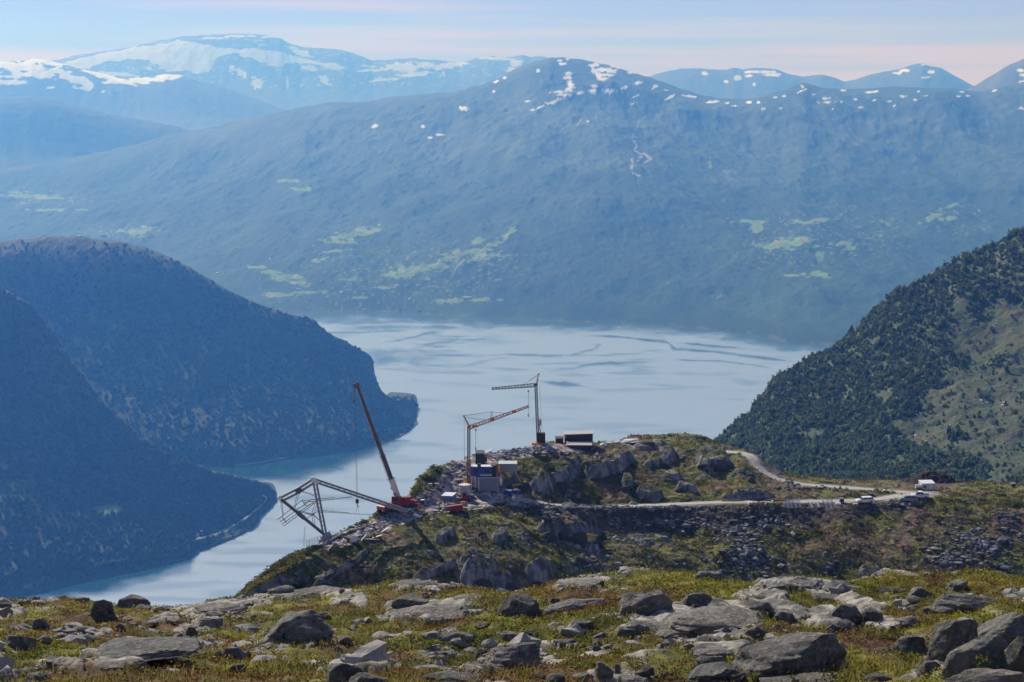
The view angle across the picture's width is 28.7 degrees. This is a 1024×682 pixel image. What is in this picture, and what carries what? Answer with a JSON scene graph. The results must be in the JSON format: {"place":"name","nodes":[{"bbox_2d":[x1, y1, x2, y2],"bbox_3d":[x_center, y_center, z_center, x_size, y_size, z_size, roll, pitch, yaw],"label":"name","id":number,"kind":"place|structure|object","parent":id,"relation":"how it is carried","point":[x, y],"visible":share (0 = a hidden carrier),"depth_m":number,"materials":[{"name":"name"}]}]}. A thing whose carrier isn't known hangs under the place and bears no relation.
{"place":"outdoors","nodes":[
{"label":"outdoors","id":0,"kind":"place"},
{"bbox_2d":[0,96,189,166],"bbox_3d":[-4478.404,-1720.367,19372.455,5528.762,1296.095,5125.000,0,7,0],"label":"wooded distant ridge","id":1,"kind":"structure","parent":0,"point":[35,130],"depth_m":19207.41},
{"bbox_2d":[0,287,277,598],"bbox_3d":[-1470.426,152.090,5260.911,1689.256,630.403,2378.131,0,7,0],"label":"wooded spur","id":2,"kind":"structure","parent":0,"point":[52,583],"depth_m":5036.40,"materials":[{"name":"plant"}]},
{"bbox_2d":[0,286,276,593],"bbox_3d":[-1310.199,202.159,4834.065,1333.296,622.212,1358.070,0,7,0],"label":"spur woodland","id":3,"kind":"object","parent":2,"relation":"on","point":[234,511],"visible":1,"depth_m":5056.02,"materials":[{"name":"plant"}]},
{"bbox_2d":[0,59,285,130],"bbox_3d":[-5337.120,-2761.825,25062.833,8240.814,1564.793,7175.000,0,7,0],"label":"distant snow ridge","id":4,"kind":"structure","parent":0,"point":[185,102],"depth_m":24775.14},
{"bbox_2d":[0,236,417,467],"bbox_3d":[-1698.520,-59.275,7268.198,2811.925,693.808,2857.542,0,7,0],"label":"wooded mountainside","id":5,"kind":"structure","parent":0,"point":[68,247],"depth_m":6612.77,"materials":[{"name":"plant"}]},
{"bbox_2d":[0,240,418,464],"bbox_3d":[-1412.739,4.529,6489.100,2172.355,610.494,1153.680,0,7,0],"label":"distant woodland","id":6,"kind":"object","parent":5,"relation":"on","point":[404,413],"visible":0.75,"depth_m":6525.66,"materials":[{"name":"plant"}]},
{"bbox_2d":[51,34,546,109],"bbox_3d":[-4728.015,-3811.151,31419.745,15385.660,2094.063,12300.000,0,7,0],"label":"distant glacier mountain","id":7,"kind":"structure","parent":0,"point":[278,72],"depth_m":31011.85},
{"bbox_2d":[9,311,828,606],"bbox_3d":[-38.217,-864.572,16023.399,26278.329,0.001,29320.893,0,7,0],"label":"fjord water","id":8,"kind":"structure","parent":0,"point":[604,382],"depth_m":7321.61,"materials":[{"name":"liquid"}]},
{"bbox_2d":[0,57,1023,346],"bbox_3d":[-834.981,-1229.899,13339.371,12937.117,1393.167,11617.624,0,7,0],"label":"massif across the fjord","id":9,"kind":"structure","parent":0,"point":[580,191],"depth_m":12595.85,"materials":[{"name":"stone"}]},
{"bbox_2d":[0,567,1023,681],"bbox_3d":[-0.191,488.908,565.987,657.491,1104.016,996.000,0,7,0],"label":"grassy ground","id":10,"kind":"structure","parent":0,"point":[820,614],"depth_m":38.09,"materials":[{"name":"plant"}]},
{"bbox_2d":[6,635,36,649],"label":"boulder","id":11,"kind":"object","parent":10,"relation":"on","point":[22,642],"visible":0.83,"depth_m":32.66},
{"bbox_2d":[22,673,48,681],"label":"boulder","id":12,"kind":"object","parent":10,"relation":"on","point":[36,676],"visible":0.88,"depth_m":24.05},
{"bbox_2d":[32,618,49,629],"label":"boulder","id":13,"kind":"object","parent":10,"relation":"on","point":[40,622],"visible":0.91,"depth_m":40.76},
{"bbox_2d":[37,635,52,643],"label":"boulder","id":14,"kind":"object","parent":10,"relation":"on","point":[45,637],"visible":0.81,"depth_m":33.48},
{"bbox_2d":[90,599,115,620],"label":"boulder","id":15,"kind":"object","parent":10,"relation":"on","point":[103,609],"visible":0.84,"depth_m":49.41,"materials":[{"name":"stone"}]},
{"bbox_2d":[100,658,146,670],"bbox_3d":[-4.768,3.971,24.560,0.560,0.080,0.339,0,7,0],"label":"rock slab","id":16,"kind":"object","parent":10,"relation":"on","point":[114,664],"visible":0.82,"depth_m":24.54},
{"bbox_2d":[117,594,150,608],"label":"boulder","id":17,"kind":"object","parent":10,"relation":"on","point":[131,600],"visible":0.62,"depth_m":61.64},
{"bbox_2d":[92,636,199,660],"bbox_3d":[-4.680,3.961,25.661,1.377,0.169,0.754,0,7,0],"label":"rock slab","id":18,"kind":"object","parent":10,"relation":"on","point":[155,648],"visible":0.94,"depth_m":25.59,"materials":[{"name":"stone"}]},
{"bbox_2d":[146,615,180,624],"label":"rock slab","id":19,"kind":"object","parent":10,"relation":"on","point":[172,619],"visible":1,"depth_m":48.94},
{"bbox_2d":[198,617,222,627],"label":"rock slab","id":20,"kind":"object","parent":10,"relation":"on","point":[212,622],"visible":0.98,"depth_m":47.06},
{"bbox_2d":[192,602,248,614],"bbox_3d":[-7.805,7.144,53.188,1.526,0.272,0.906,-3,8,-22],"label":"rock slab","id":21,"kind":"object","parent":10,"relation":"on","point":[233,608],"visible":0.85,"depth_m":53.11,"materials":[{"name":"stone"}]},
{"bbox_2d":[228,663,246,672],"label":"boulder","id":22,"kind":"object","parent":10,"relation":"on","point":[240,666],"visible":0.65,"depth_m":26.58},
{"bbox_2d":[267,585,294,593],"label":"boulder","id":23,"kind":"object","parent":10,"relation":"on","point":[283,589],"visible":0.92,"depth_m":59.03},
{"bbox_2d":[259,609,332,645],"bbox_3d":[-3.493,4.690,32.294,1.243,0.679,0.734,0,7,0],"label":"boulder","id":24,"kind":"object","parent":10,"relation":"on","point":[309,625],"visible":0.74,"depth_m":32.06,"materials":[{"name":"stone"}]},
{"bbox_2d":[293,585,342,596],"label":"rock slab","id":25,"kind":"object","parent":10,"relation":"on","point":[315,592],"visible":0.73,"depth_m":56.22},
{"bbox_2d":[325,663,365,681],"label":"boulder","id":26,"kind":"object","parent":10,"relation":"on","point":[338,672],"visible":0.82,"depth_m":22.26,"materials":[{"name":"stone"}]},
{"bbox_2d":[348,672,387,681],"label":"boulder","id":27,"kind":"object","parent":10,"relation":"on","point":[360,676],"visible":0.99,"depth_m":21.58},
{"bbox_2d":[391,594,428,608],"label":"boulder","id":28,"kind":"object","parent":10,"relation":"on","point":[405,600],"visible":0.89,"depth_m":50.67,"materials":[{"name":"stone"}]},
{"bbox_2d":[394,579,440,589],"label":"rock slab","id":29,"kind":"object","parent":10,"relation":"on","point":[407,582],"visible":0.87,"depth_m":54.21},
{"bbox_2d":[387,604,469,622],"bbox_3d":[-1.835,5.977,43.889,1.845,0.284,1.114,0,7,0],"label":"rock slab","id":30,"kind":"object","parent":10,"relation":"on","point":[446,611],"visible":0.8,"depth_m":43.83,"materials":[{"name":"stone"}]},
{"bbox_2d":[423,670,480,681],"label":"boulder","id":31,"kind":"object","parent":10,"relation":"on","point":[449,676],"visible":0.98,"depth_m":22.66,"materials":[{"name":"stone"}]},
{"bbox_2d":[441,632,473,642],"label":"boulder","id":32,"kind":"object","parent":10,"relation":"on","point":[466,637],"visible":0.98,"depth_m":34.12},
{"bbox_2d":[453,594,482,600],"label":"rock slab","id":33,"kind":"object","parent":10,"relation":"on","point":[460,596],"visible":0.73,"depth_m":50.09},
{"bbox_2d":[499,631,516,639],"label":"boulder","id":34,"kind":"object","parent":10,"relation":"on","point":[508,635],"visible":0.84,"depth_m":34.66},
{"bbox_2d":[0,562,1023,681],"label":"heath cover","id":35,"kind":"object","parent":10,"relation":"on","point":[610,657],"visible":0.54,"depth_m":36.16,"materials":[{"name":"green plant"}]},
{"bbox_2d":[0,566,1023,678],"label":"foreground stones","id":36,"kind":"object","parent":10,"relation":"on","point":[375,649],"visible":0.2,"depth_m":34.83,"materials":[{"name":"stone"}]},
{"bbox_2d":[486,642,540,667],"bbox_3d":[0.016,3.894,24.780,0.678,0.303,0.459,0,7,0],"label":"rock slab","id":37,"kind":"object","parent":10,"relation":"on","point":[515,654],"visible":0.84,"depth_m":24.67,"materials":[{"name":"stone"}]},
{"bbox_2d":[497,593,541,617],"bbox_3d":[0.192,6.052,45.277,0.983,0.659,0.640,-3,7,-20],"label":"boulder","id":38,"kind":"object","parent":10,"relation":"on","point":[519,604],"visible":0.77,"depth_m":45.12,"materials":[{"name":"stone"}]},
{"bbox_2d":[546,673,565,681],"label":"boulder","id":39,"kind":"object","parent":10,"relation":"on","point":[552,677],"visible":0.96,"depth_m":22.91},
{"bbox_2d":[551,639,576,650],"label":"boulder","id":40,"kind":"object","parent":10,"relation":"on","point":[562,642],"visible":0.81,"depth_m":33.88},
{"bbox_2d":[544,598,604,614],"bbox_3d":[1.389,5.895,44.418,1.356,0.330,0.567,0,7,0],"label":"boulder","id":41,"kind":"object","parent":10,"relation":"on","point":[571,603],"visible":0.82,"depth_m":44.31,"materials":[{"name":"stone"}]},
{"bbox_2d":[558,578,604,587],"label":"rock slab","id":42,"kind":"object","parent":10,"relation":"on","point":[584,582],"visible":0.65,"depth_m":50.48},
{"bbox_2d":[570,620,594,629],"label":"boulder","id":43,"kind":"object","parent":10,"relation":"on","point":[582,624],"visible":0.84,"depth_m":35.50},
{"bbox_2d":[572,672,592,681],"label":"rock slab","id":44,"kind":"object","parent":10,"relation":"on","point":[583,675],"visible":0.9,"depth_m":23.91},
{"bbox_2d":[594,661,613,678],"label":"boulder","id":45,"kind":"object","parent":10,"relation":"on","point":[602,669],"visible":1,"depth_m":23.91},
{"bbox_2d":[617,628,635,639],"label":"boulder","id":46,"kind":"object","parent":10,"relation":"on","point":[628,631],"visible":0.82,"depth_m":34.38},
{"bbox_2d":[615,674,648,681],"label":"rock slab","id":47,"kind":"object","parent":10,"relation":"on","point":[631,678],"visible":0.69,"depth_m":24.40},
{"bbox_2d":[635,666,654,675],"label":"boulder","id":48,"kind":"object","parent":10,"relation":"on","point":[647,669],"visible":1,"depth_m":25.93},
{"bbox_2d":[618,589,672,616],"bbox_3d":[2.497,4.928,37.298,1.054,0.578,0.784,0,7,0],"label":"boulder","id":49,"kind":"object","parent":10,"relation":"on","point":[646,603],"visible":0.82,"depth_m":37.06,"materials":[{"name":"stone"}]},
{"bbox_2d":[682,592,712,605],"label":"boulder","id":50,"kind":"object","parent":10,"relation":"on","point":[699,598],"visible":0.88,"depth_m":41.52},
{"bbox_2d":[696,571,721,580],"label":"boulder","id":51,"kind":"object","parent":10,"relation":"on","point":[711,574],"visible":0.8,"depth_m":51.43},
{"bbox_2d":[696,655,722,664],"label":"boulder","id":52,"kind":"object","parent":10,"relation":"on","point":[700,659],"visible":0.42,"depth_m":26.44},
{"bbox_2d":[656,605,763,637],"bbox_3d":[3.419,4.871,34.705,1.887,0.380,1.170,0,7,0],"label":"rock slab","id":53,"kind":"object","parent":10,"relation":"on","point":[689,623],"visible":0.84,"depth_m":34.44,"materials":[{"name":"stone"}]},
{"bbox_2d":[683,662,744,681],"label":"boulder","id":54,"kind":"object","parent":10,"relation":"on","point":[711,672],"visible":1,"depth_m":25.84,"materials":[{"name":"stone"}]},
{"bbox_2d":[693,646,734,660],"bbox_3d":[2.799,4.213,26.970,0.731,0.155,0.391,0,7,0],"label":"rock slab","id":55,"kind":"object","parent":10,"relation":"on","point":[713,651],"visible":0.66,"depth_m":26.89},
{"bbox_2d":[744,625,767,637],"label":"boulder","id":56,"kind":"object","parent":10,"relation":"on","point":[753,631],"visible":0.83,"depth_m":33.33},
{"bbox_2d":[748,601,774,613],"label":"boulder","id":57,"kind":"object","parent":10,"relation":"on","point":[766,607],"visible":0.78,"depth_m":38.86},
{"bbox_2d":[773,610,796,624],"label":"boulder","id":58,"kind":"object","parent":10,"relation":"on","point":[786,616],"visible":0.68,"depth_m":38.47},
{"bbox_2d":[731,632,848,681],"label":"boulder","id":59,"kind":"object","parent":10,"relation":"on","point":[798,652],"visible":0.83,"depth_m":26.04,"materials":[{"name":"stone"}]},
{"bbox_2d":[766,580,822,591],"bbox_3d":[6.498,5.608,45.838,1.345,0.185,0.693,0,7,0],"label":"rock slab","id":60,"kind":"object","parent":10,"relation":"on","point":[813,584],"visible":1,"depth_m":45.73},
{"bbox_2d":[759,671,837,681],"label":"boulder","id":61,"kind":"object","parent":10,"relation":"on","point":[799,676],"visible":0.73,"depth_m":25.57,"materials":[{"name":"stone"}]},
{"bbox_2d":[811,592,839,601],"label":"rock slab","id":62,"kind":"object","parent":10,"relation":"on","point":[824,596],"visible":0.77,"depth_m":45.15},
{"bbox_2d":[826,624,844,633],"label":"boulder","id":63,"kind":"object","parent":10,"relation":"on","point":[833,627],"visible":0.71,"depth_m":36.49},
{"bbox_2d":[829,603,862,623],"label":"boulder","id":64,"kind":"object","parent":10,"relation":"on","point":[848,611],"visible":0.94,"depth_m":38.15,"materials":[{"name":"stone"}]},
{"bbox_2d":[861,607,883,620],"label":"boulder","id":65,"kind":"object","parent":10,"relation":"on","point":[869,614],"visible":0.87,"depth_m":38.07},
{"bbox_2d":[862,673,891,681],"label":"boulder","id":66,"kind":"object","parent":10,"relation":"on","point":[875,676],"visible":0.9,"depth_m":25.01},
{"bbox_2d":[877,587,906,593],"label":"boulder","id":67,"kind":"object","parent":10,"relation":"on","point":[884,589],"visible":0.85,"depth_m":44.89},
{"bbox_2d":[891,615,921,628],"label":"boulder","id":68,"kind":"object","parent":10,"relation":"on","point":[909,621],"visible":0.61,"depth_m":37.60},
{"bbox_2d":[892,635,927,656],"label":"boulder","id":69,"kind":"object","parent":10,"relation":"on","point":[911,643],"visible":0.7,"depth_m":32.23,"materials":[{"name":"stone"}]},
{"bbox_2d":[906,595,923,603],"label":"boulder","id":70,"kind":"object","parent":10,"relation":"on","point":[912,599],"visible":0.64,"depth_m":40.84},
{"bbox_2d":[908,586,932,598],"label":"boulder","id":71,"kind":"object","parent":10,"relation":"on","point":[919,591],"visible":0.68,"depth_m":42.20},
{"bbox_2d":[916,660,941,674],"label":"boulder","id":72,"kind":"object","parent":10,"relation":"on","point":[927,666],"visible":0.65,"depth_m":24.35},
{"bbox_2d":[926,619,977,661],"bbox_3d":[6.215,4.292,28.111,0.796,0.842,0.559,-5,9,-34],"label":"boulder","id":73,"kind":"object","parent":10,"relation":"on","point":[948,636],"visible":0.69,"depth_m":27.90,"materials":[{"name":"stone"}]},
{"bbox_2d":[941,649,971,679],"bbox_3d":[5.023,3.691,22.605,0.338,0.438,0.265,0,7,0],"label":"boulder","id":74,"kind":"object","parent":10,"relation":"on","point":[957,661],"visible":0.72,"depth_m":22.51,"materials":[{"name":"stone"}]},
{"bbox_2d":[945,579,967,590],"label":"boulder","id":75,"kind":"object","parent":10,"relation":"on","point":[957,585],"visible":0.92,"depth_m":45.62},
{"bbox_2d":[931,593,999,615],"bbox_3d":[8.772,5.070,38.508,1.374,0.411,0.605,0,7,0],"label":"boulder","id":76,"kind":"object","parent":10,"relation":"on","point":[947,603],"visible":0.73,"depth_m":38.40,"materials":[{"name":"stone"}]},
{"bbox_2d":[946,635,1007,668],"bbox_3d":[5.360,3.573,22.733,0.824,0.472,0.464,0,7,0],"label":"boulder","id":77,"kind":"object","parent":10,"relation":"on","point":[991,647],"visible":0.61,"depth_m":22.57,"materials":[{"name":"stone"}]},
{"bbox_2d":[945,668,1023,681],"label":"boulder","id":78,"kind":"object","parent":10,"relation":"on","point":[985,675],"visible":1,"depth_m":21.31,"materials":[{"name":"stone"}]},
{"bbox_2d":[977,612,1023,645],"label":"boulder","id":79,"kind":"object","parent":10,"relation":"on","point":[1008,627],"visible":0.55,"depth_m":31.76,"materials":[{"name":"stone"}]},
{"bbox_2d":[1000,635,1023,672],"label":"boulder","id":80,"kind":"object","parent":10,"relation":"on","point":[1012,657],"visible":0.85,"depth_m":22.44,"materials":[{"name":"stone"}]},
{"bbox_2d":[0,0,1023,85],"label":"sky","id":81,"kind":"structure","parent":0,"point":[844,40],"materials":[{"name":"blue"}]},
{"bbox_2d":[234,432,1023,597],"bbox_3d":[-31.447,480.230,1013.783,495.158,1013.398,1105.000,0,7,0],"label":"headland terrain","id":82,"kind":"structure","parent":0,"point":[798,518],"depth_m":505.18,"materials":[{"name":"plant"}]},
{"bbox_2d":[277,476,414,549],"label":"cableway tower","id":83,"kind":"structure","parent":82,"relation":"on","point":[409,512],"depth_m":465.40,"materials":[{"name":"metal"}]},
{"bbox_2d":[353,382,422,514],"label":"mobile crane","id":84,"kind":"object","parent":82,"relation":"on","point":[407,502],"visible":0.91,"depth_m":485.73,"materials":[{"name":"red paint"}]},
{"bbox_2d":[319,443,570,547],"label":"blasted rock","id":85,"kind":"object","parent":82,"relation":"on","point":[453,473],"visible":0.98,"depth_m":506.21,"materials":[{"name":"stone"}]},
{"bbox_2d":[441,492,456,501],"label":"site container","id":86,"kind":"object","parent":85,"relation":"on","point":[449,496],"visible":1,"depth_m":497.73,"materials":[{"name":"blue metal"}]},
{"bbox_2d":[446,504,462,510],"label":"tipping trough","id":87,"kind":"object","parent":82,"relation":"on","point":[457,507],"visible":1,"depth_m":490.72,"materials":[{"name":"red paint"}]},
{"bbox_2d":[459,482,470,495],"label":"concrete silo","id":88,"kind":"object","parent":82,"relation":"on","point":[464,487],"visible":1,"depth_m":503.27,"materials":[{"name":"white paint"}]},
{"bbox_2d":[472,578,492,588],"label":"rock outcrop","id":89,"kind":"object","parent":82,"relation":"on","point":[481,582],"visible":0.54,"depth_m":456.62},
{"bbox_2d":[475,448,492,464],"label":"dark shed","id":90,"kind":"structure","parent":82,"relation":"on","point":[481,458],"depth_m":522.19,"materials":[{"name":"black paint"}]},
{"bbox_2d":[469,461,516,490],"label":"concrete building","id":91,"kind":"structure","parent":82,"relation":"on","point":[486,483],"depth_m":509.51,"materials":[{"name":"white paint"}]},
{"bbox_2d":[470,463,492,475],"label":"office container","id":92,"kind":"object","parent":91,"relation":"on","point":[478,469],"visible":1,"depth_m":508.86,"materials":[{"name":"blue metal"}]},
{"bbox_2d":[463,405,528,485],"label":"tower crane","id":93,"kind":"object","parent":82,"relation":"on","point":[468,473],"visible":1,"depth_m":508.14,"materials":[{"name":"metal"}]},
{"bbox_2d":[491,373,544,444],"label":"tower crane","id":94,"kind":"object","parent":82,"relation":"on","point":[540,437],"visible":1,"depth_m":541.23,"materials":[{"name":"metal"}]},
{"bbox_2d":[507,483,531,493],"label":"rock outcrop","id":95,"kind":"object","parent":82,"relation":"on","point":[525,488],"visible":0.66,"depth_m":513.96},
{"bbox_2d":[539,531,557,543],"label":"rock outcrop","id":96,"kind":"object","parent":82,"relation":"on","point":[549,535],"visible":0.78,"depth_m":487.61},
{"bbox_2d":[555,482,580,493],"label":"rock outcrop","id":97,"kind":"object","parent":82,"relation":"on","point":[561,487],"visible":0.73,"depth_m":520.40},
{"bbox_2d":[562,441,591,451],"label":"foundation","id":98,"kind":"object","parent":82,"relation":"on","point":[583,445],"visible":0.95,"depth_m":544.23,"materials":[{"name":"grey concrete"}]},
{"bbox_2d":[563,430,593,446],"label":"brown hut","id":99,"kind":"object","parent":82,"relation":"on","point":[587,435],"visible":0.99,"depth_m":549.17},
{"bbox_2d":[558,532,601,547],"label":"rock outcrop","id":100,"kind":"object","parent":82,"relation":"on","point":[580,539],"visible":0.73,"depth_m":491.90,"materials":[{"name":"stone"}]},
{"bbox_2d":[591,474,621,482],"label":"rock outcrop","id":101,"kind":"object","parent":82,"relation":"on","point":[610,478],"visible":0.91,"depth_m":526.03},
{"bbox_2d":[275,435,998,584],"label":"heath stones","id":102,"kind":"object","parent":82,"relation":"on","point":[685,525],"visible":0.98,"depth_m":496.50,"materials":[{"name":"stone"}]},
{"bbox_2d":[697,464,724,471],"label":"rock outcrop","id":103,"kind":"object","parent":82,"relation":"on","point":[717,467],"visible":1,"depth_m":538.37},
{"bbox_2d":[485,466,1023,581],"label":"scree stones","id":104,"kind":"object","parent":82,"relation":"on","point":[991,545],"visible":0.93,"depth_m":504.94,"materials":[{"name":"stone"}]},
{"bbox_2d":[855,496,873,503],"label":"parked car","id":105,"kind":"object","parent":82,"relation":"on","point":[870,499],"visible":1,"depth_m":520.19,"materials":[{"name":"white paint"}]},
{"bbox_2d":[876,492,931,499],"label":"gravel road junction","id":106,"kind":"object","parent":82,"relation":"on","point":[894,496],"visible":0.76,"depth_m":529.17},
{"bbox_2d":[899,495,917,501],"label":"parked car","id":107,"kind":"object","parent":82,"relation":"on","point":[914,498],"visible":1,"depth_m":523.91,"materials":[{"name":"metal"}]},
{"bbox_2d":[918,480,934,490],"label":"site cabin","id":108,"kind":"object","parent":82,"relation":"on","point":[927,484],"visible":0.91,"depth_m":540.93,"materials":[{"name":"metal"}]},
{"bbox_2d":[899,471,962,483],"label":"peat heap","id":109,"kind":"object","parent":82,"relation":"on","point":[936,477],"visible":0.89,"depth_m":566.10,"materials":[{"name":"soil"}]},
{"bbox_2d":[526,498,889,506],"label":"gravel road","id":110,"kind":"structure","parent":0,"point":[752,501],"depth_m":516.71,"materials":[{"name":"gravel"}]},
{"bbox_2d":[649,63,972,98],"bbox_3d":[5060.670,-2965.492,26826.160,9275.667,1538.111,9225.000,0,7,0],"label":"distant blue peaks","id":111,"kind":"object","parent":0,"point":[737,83],"visible":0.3,"depth_m":26748.43,"materials":[{"name":"stone"}]},
{"bbox_2d":[726,451,912,492],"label":"gravel road","id":112,"kind":"structure","parent":0,"point":[753,462],"depth_m":545.50,"materials":[{"name":"gravel"}]},
{"bbox_2d":[722,235,1023,482],"bbox_3d":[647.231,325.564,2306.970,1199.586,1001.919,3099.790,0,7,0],"label":"wooded mountainside","id":113,"kind":"structure","parent":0,"point":[1002,336],"depth_m":1934.25,"materials":[{"name":"plant"}]},
{"bbox_2d":[713,226,1023,483],"bbox_3d":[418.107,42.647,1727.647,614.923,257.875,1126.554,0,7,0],"label":"birch woodland","id":114,"kind":"object","parent":113,"relation":"on","point":[855,444],"visible":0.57,"depth_m":1974.89,"materials":[{"name":"green plant"}]},
{"bbox_2d":[967,59,1023,91],"bbox_3d":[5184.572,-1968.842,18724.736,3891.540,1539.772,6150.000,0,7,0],"label":"distant mountain","id":115,"kind":"structure","parent":0,"point":[1012,73],"depth_m":18789.38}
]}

